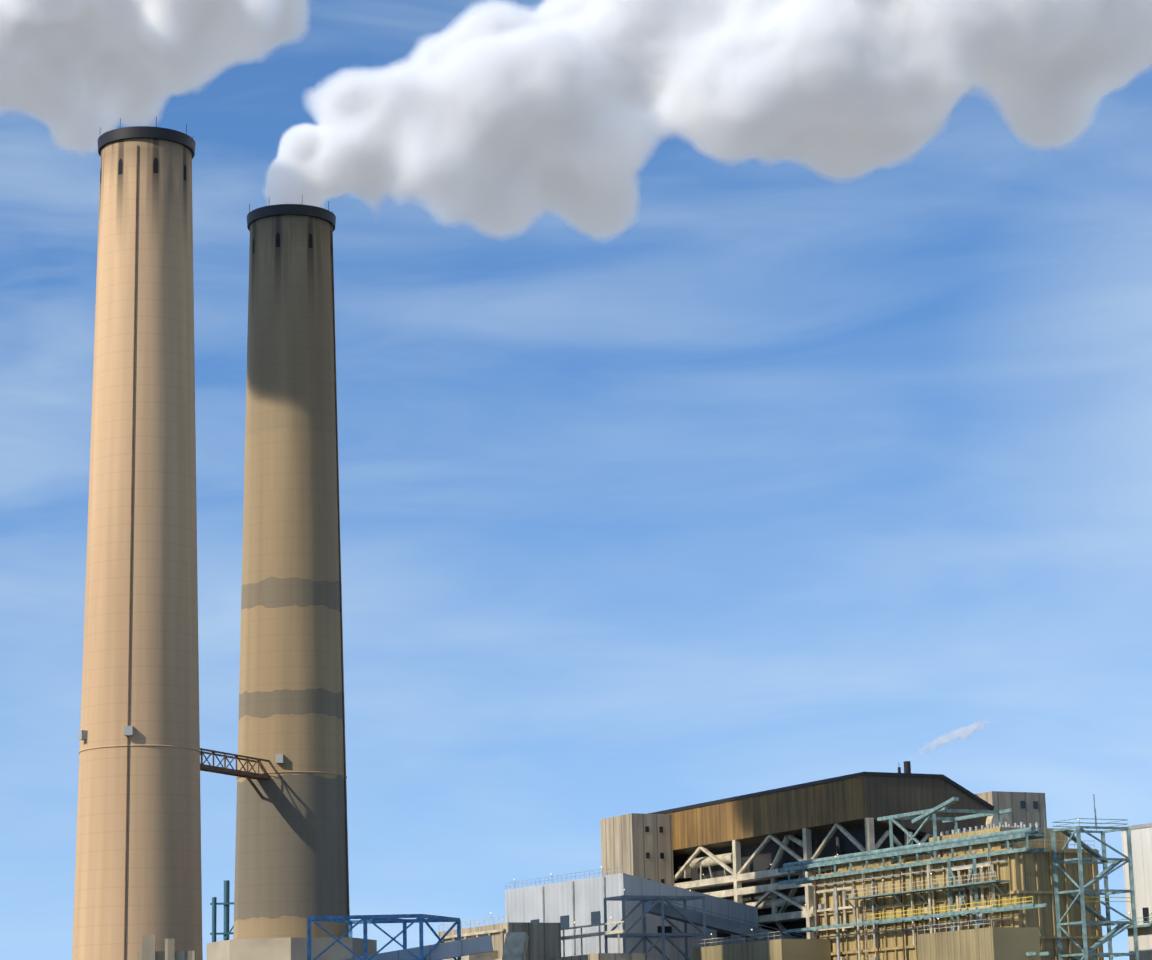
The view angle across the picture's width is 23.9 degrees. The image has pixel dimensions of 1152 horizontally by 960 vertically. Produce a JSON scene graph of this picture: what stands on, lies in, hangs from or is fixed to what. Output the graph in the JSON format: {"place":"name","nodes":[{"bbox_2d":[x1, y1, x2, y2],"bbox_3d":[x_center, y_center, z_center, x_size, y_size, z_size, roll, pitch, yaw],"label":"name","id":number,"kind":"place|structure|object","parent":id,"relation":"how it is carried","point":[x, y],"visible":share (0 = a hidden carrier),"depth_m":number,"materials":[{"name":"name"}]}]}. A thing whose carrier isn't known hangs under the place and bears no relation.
{"place":"outdoors","nodes":[
{"label":"outdoors","id":0,"kind":"place"},
{"bbox_2d":[0,0,1151,959],"label":"sky","id":1,"kind":"structure","parent":0,"point":[734,398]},
{"bbox_2d":[673,824,928,937],"bbox_3d":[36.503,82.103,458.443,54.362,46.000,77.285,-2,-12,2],"label":"boiler body","id":2,"kind":"object","parent":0,"point":[763,860],"visible":0.17,"depth_m":448.43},
{"bbox_2d":[506,822,1151,959],"bbox_3d":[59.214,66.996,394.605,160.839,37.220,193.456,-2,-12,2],"label":"railings","id":3,"kind":"object","parent":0,"point":[874,932],"visible":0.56,"depth_m":403.03,"materials":[{"name":"teal metal"}]},
{"bbox_2d":[792,835,969,959],"bbox_3d":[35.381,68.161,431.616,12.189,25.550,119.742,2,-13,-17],"label":"rusty pipes","id":4,"kind":"object","parent":3,"relation":"on","point":[920,872],"visible":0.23,"depth_m":390.78,"materials":[{"name":"brown metal"}]},
{"bbox_2d":[975,791,1046,827],"bbox_3d":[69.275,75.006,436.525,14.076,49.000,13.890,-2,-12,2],"label":"lift tower","id":5,"kind":"structure","parent":0,"point":[1001,800],"depth_m":437.04,"materials":[{"name":"beige metal"}]},
{"bbox_2d":[1020,801,1037,827],"bbox_3d":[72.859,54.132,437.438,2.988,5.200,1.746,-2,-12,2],"label":"windows","id":6,"kind":"structure","parent":5,"relation":"in","point":[1035,804],"depth_m":438.14,"materials":[{"name":"glass"}]},
{"bbox_2d":[1043,794,1138,959],"bbox_3d":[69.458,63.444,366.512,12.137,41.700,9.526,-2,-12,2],"label":"stair tower","id":7,"kind":"structure","parent":0,"point":[1083,890],"depth_m":367.31,"materials":[{"name":"teal metal"}]},
{"bbox_2d":[1085,897,1131,901],"bbox_3d":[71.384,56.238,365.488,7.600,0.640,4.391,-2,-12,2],"label":"handrail","id":8,"kind":"object","parent":7,"relation":"attached to","point":[1110,901],"visible":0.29,"depth_m":365.58,"materials":[{"name":"yellow metal"}]},
{"label":"ground","id":9,"kind":"structure","parent":0,"visible":0},
{"bbox_2d":[72,116,202,959],"bbox_3d":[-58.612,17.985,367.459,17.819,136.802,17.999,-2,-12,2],"label":"chimney","id":10,"kind":"object","parent":9,"relation":"on","point":[138,875],"visible":1,"depth_m":362.67,"materials":[{"name":"concrete"}]},
{"bbox_2d":[137,935,195,959],"bbox_3d":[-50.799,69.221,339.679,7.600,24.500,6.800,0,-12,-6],"label":"building","id":11,"kind":"structure","parent":9,"relation":"on","point":[148,952],"depth_m":338.68,"materials":[{"name":"beige concrete"}]},
{"bbox_2d":[233,195,349,939],"bbox_3d":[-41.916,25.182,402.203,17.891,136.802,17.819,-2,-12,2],"label":"chimney","id":12,"kind":"object","parent":9,"relation":"on","point":[291,864],"visible":0.98,"depth_m":397.96,"materials":[{"name":"concrete"}]},
{"bbox_2d":[200,748,269,798],"bbox_3d":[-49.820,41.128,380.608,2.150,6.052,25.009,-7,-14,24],"label":"footbridge","id":13,"kind":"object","parent":12,"relation":"attached to","point":[247,774],"depth_m":383.85,"materials":[{"name":"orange metal"}]},
{"bbox_2d":[207,937,376,959],"bbox_3d":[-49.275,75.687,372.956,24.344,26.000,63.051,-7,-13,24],"label":"chimney plinths","id":14,"kind":"object","parent":9,"relation":"on","point":[291,948],"visible":1,"depth_m":383.08,"materials":[{"name":"concrete"}]},
{"bbox_2d":[210,880,233,941],"bbox_3d":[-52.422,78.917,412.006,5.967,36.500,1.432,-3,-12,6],"label":"pipes","id":15,"kind":"object","parent":14,"relation":"on","point":[226,904],"visible":0.46,"depth_m":414.64,"materials":[{"name":"teal metal"}]},
{"bbox_2d":[307,914,460,959],"bbox_3d":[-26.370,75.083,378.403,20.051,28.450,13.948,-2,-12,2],"label":"blue steel frame","id":16,"kind":"object","parent":9,"relation":"on","point":[420,919],"visible":1,"depth_m":375.34,"materials":[{"name":"blue metal"}]},
{"bbox_2d":[342,935,492,959],"bbox_3d":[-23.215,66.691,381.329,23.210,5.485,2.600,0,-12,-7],"label":"inclined duct","id":17,"kind":"object","parent":16,"relation":"attached to","point":[461,948],"visible":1,"depth_m":380.80,"materials":[{"name":"grey metal"}]},
{"bbox_2d":[439,922,644,959],"bbox_3d":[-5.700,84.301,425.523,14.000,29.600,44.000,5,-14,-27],"label":"building","id":18,"kind":"structure","parent":9,"relation":"on","point":[544,942],"depth_m":423.88,"materials":[{"name":"beige concrete"}]},
{"bbox_2d":[440,921,625,959],"bbox_3d":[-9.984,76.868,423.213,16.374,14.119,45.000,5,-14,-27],"label":"cream steel","id":19,"kind":"object","parent":18,"relation":"on","point":[515,945],"visible":0.79,"depth_m":417.41,"materials":[{"name":"beige metal"}]},
{"bbox_2d":[505,873,757,959],"bbox_3d":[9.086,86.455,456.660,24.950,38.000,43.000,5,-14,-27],"label":"grey annex","id":20,"kind":"object","parent":9,"relation":"on","point":[523,904],"visible":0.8,"depth_m":443.03,"materials":[{"name":"grey metal"}]},
{"bbox_2d":[600,813,673,885],"bbox_3d":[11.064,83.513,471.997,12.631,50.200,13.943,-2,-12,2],"label":"tower block","id":21,"kind":"structure","parent":9,"relation":"on","point":[628,842],"depth_m":471.79,"materials":[{"name":"beige metal"}]},
{"bbox_2d":[645,826,664,883],"bbox_3d":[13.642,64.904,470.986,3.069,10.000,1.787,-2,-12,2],"label":"windows","id":22,"kind":"structure","parent":21,"relation":"in","point":[661,854],"depth_m":471.33,"materials":[{"name":"black glass"}]},
{"bbox_2d":[604,895,806,959],"bbox_3d":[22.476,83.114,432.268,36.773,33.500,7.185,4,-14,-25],"label":"conveyor trestle","id":23,"kind":"object","parent":9,"relation":"on","point":[695,919],"visible":0.88,"depth_m":431.43,"materials":[{"name":"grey metal"}]},
{"bbox_2d":[439,837,1094,959],"bbox_3d":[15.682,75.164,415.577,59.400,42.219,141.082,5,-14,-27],"label":"pipes","id":24,"kind":"object","parent":9,"relation":"on","point":[685,874],"visible":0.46,"depth_m":396.70,"materials":[{"name":"metal"}]},
{"bbox_2d":[674,818,950,938],"bbox_3d":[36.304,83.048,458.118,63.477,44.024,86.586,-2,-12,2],"label":"boiler steel frame","id":25,"kind":"object","parent":9,"relation":"on","point":[737,877],"visible":0.38,"depth_m":444.83,"materials":[{"name":"beige metal"}]},
{"bbox_2d":[648,761,993,856],"bbox_3d":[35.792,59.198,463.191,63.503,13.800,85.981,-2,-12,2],"label":"roof","id":26,"kind":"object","parent":25,"relation":"on","point":[854,800],"visible":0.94,"depth_m":432.24,"materials":[{"name":"brown metal"}]},
{"bbox_2d":[531,907,1148,937],"bbox_3d":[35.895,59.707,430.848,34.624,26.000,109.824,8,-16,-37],"label":"windows","id":27,"kind":"structure","parent":25,"relation":"attached to","point":[595,918],"depth_m":442.65,"materials":[{"name":"grey"}]},
{"bbox_2d":[693,927,1040,959],"bbox_3d":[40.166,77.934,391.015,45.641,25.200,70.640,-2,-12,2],"label":"buildings","id":28,"kind":"structure","parent":9,"relation":"on","point":[1003,943],"depth_m":368.47,"materials":[{"name":"beige concrete"}]},
{"bbox_2d":[846,880,1008,909],"bbox_3d":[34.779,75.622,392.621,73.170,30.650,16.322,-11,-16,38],"label":"walkway","id":29,"kind":"structure","parent":9,"relation":"on","point":[926,890],"depth_m":382.97,"materials":[{"name":"metal"}]},
{"bbox_2d":[810,827,1103,959],"bbox_3d":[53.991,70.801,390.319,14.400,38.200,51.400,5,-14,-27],"label":"precipitator","id":30,"kind":"object","parent":9,"relation":"on","point":[1025,874],"visible":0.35,"depth_m":377.80,"materials":[{"name":"beige metal"}]},
{"bbox_2d":[814,863,995,930],"bbox_3d":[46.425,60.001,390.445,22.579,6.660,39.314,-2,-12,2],"label":"cream frames","id":31,"kind":"structure","parent":30,"relation":"attached to","point":[843,889],"depth_m":379.84,"materials":[{"name":"beige metal"}]},
{"bbox_2d":[778,797,1049,955],"bbox_3d":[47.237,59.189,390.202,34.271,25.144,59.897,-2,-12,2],"label":"steel framework","id":32,"kind":"object","parent":30,"relation":"attached to","point":[1008,836],"visible":0.92,"depth_m":387.89,"materials":[{"name":"teal metal"}]},
{"bbox_2d":[868,896,1032,919],"bbox_3d":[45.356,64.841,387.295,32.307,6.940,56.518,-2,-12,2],"label":"yellow rails","id":33,"kind":"object","parent":30,"relation":"attached to","point":[934,911],"visible":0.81,"depth_m":375.80,"materials":[{"name":"yellow metal"}]},
{"bbox_2d":[986,813,1011,826],"bbox_3d":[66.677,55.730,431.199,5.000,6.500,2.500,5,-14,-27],"label":"fan housing","id":34,"kind":"object","parent":30,"relation":"on","point":[991,820],"visible":0.1,"depth_m":430.46,"materials":[{"name":"beige metal"}]},
{"bbox_2d":[1121,827,1151,959],"bbox_3d":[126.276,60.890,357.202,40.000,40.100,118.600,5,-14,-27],"label":"white building","id":35,"kind":"structure","parent":9,"relation":"on","point":[1141,840],"depth_m":398.51,"materials":[{"name":"white metal"}]},
{"bbox_2d":[1117,913,1151,928],"bbox_3d":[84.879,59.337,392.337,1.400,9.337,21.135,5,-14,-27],"label":"pipes","id":36,"kind":"object","parent":35,"relation":"attached to","point":[1143,926],"visible":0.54,"depth_m":395.16,"materials":[{"name":"teal metal"}]}
]}

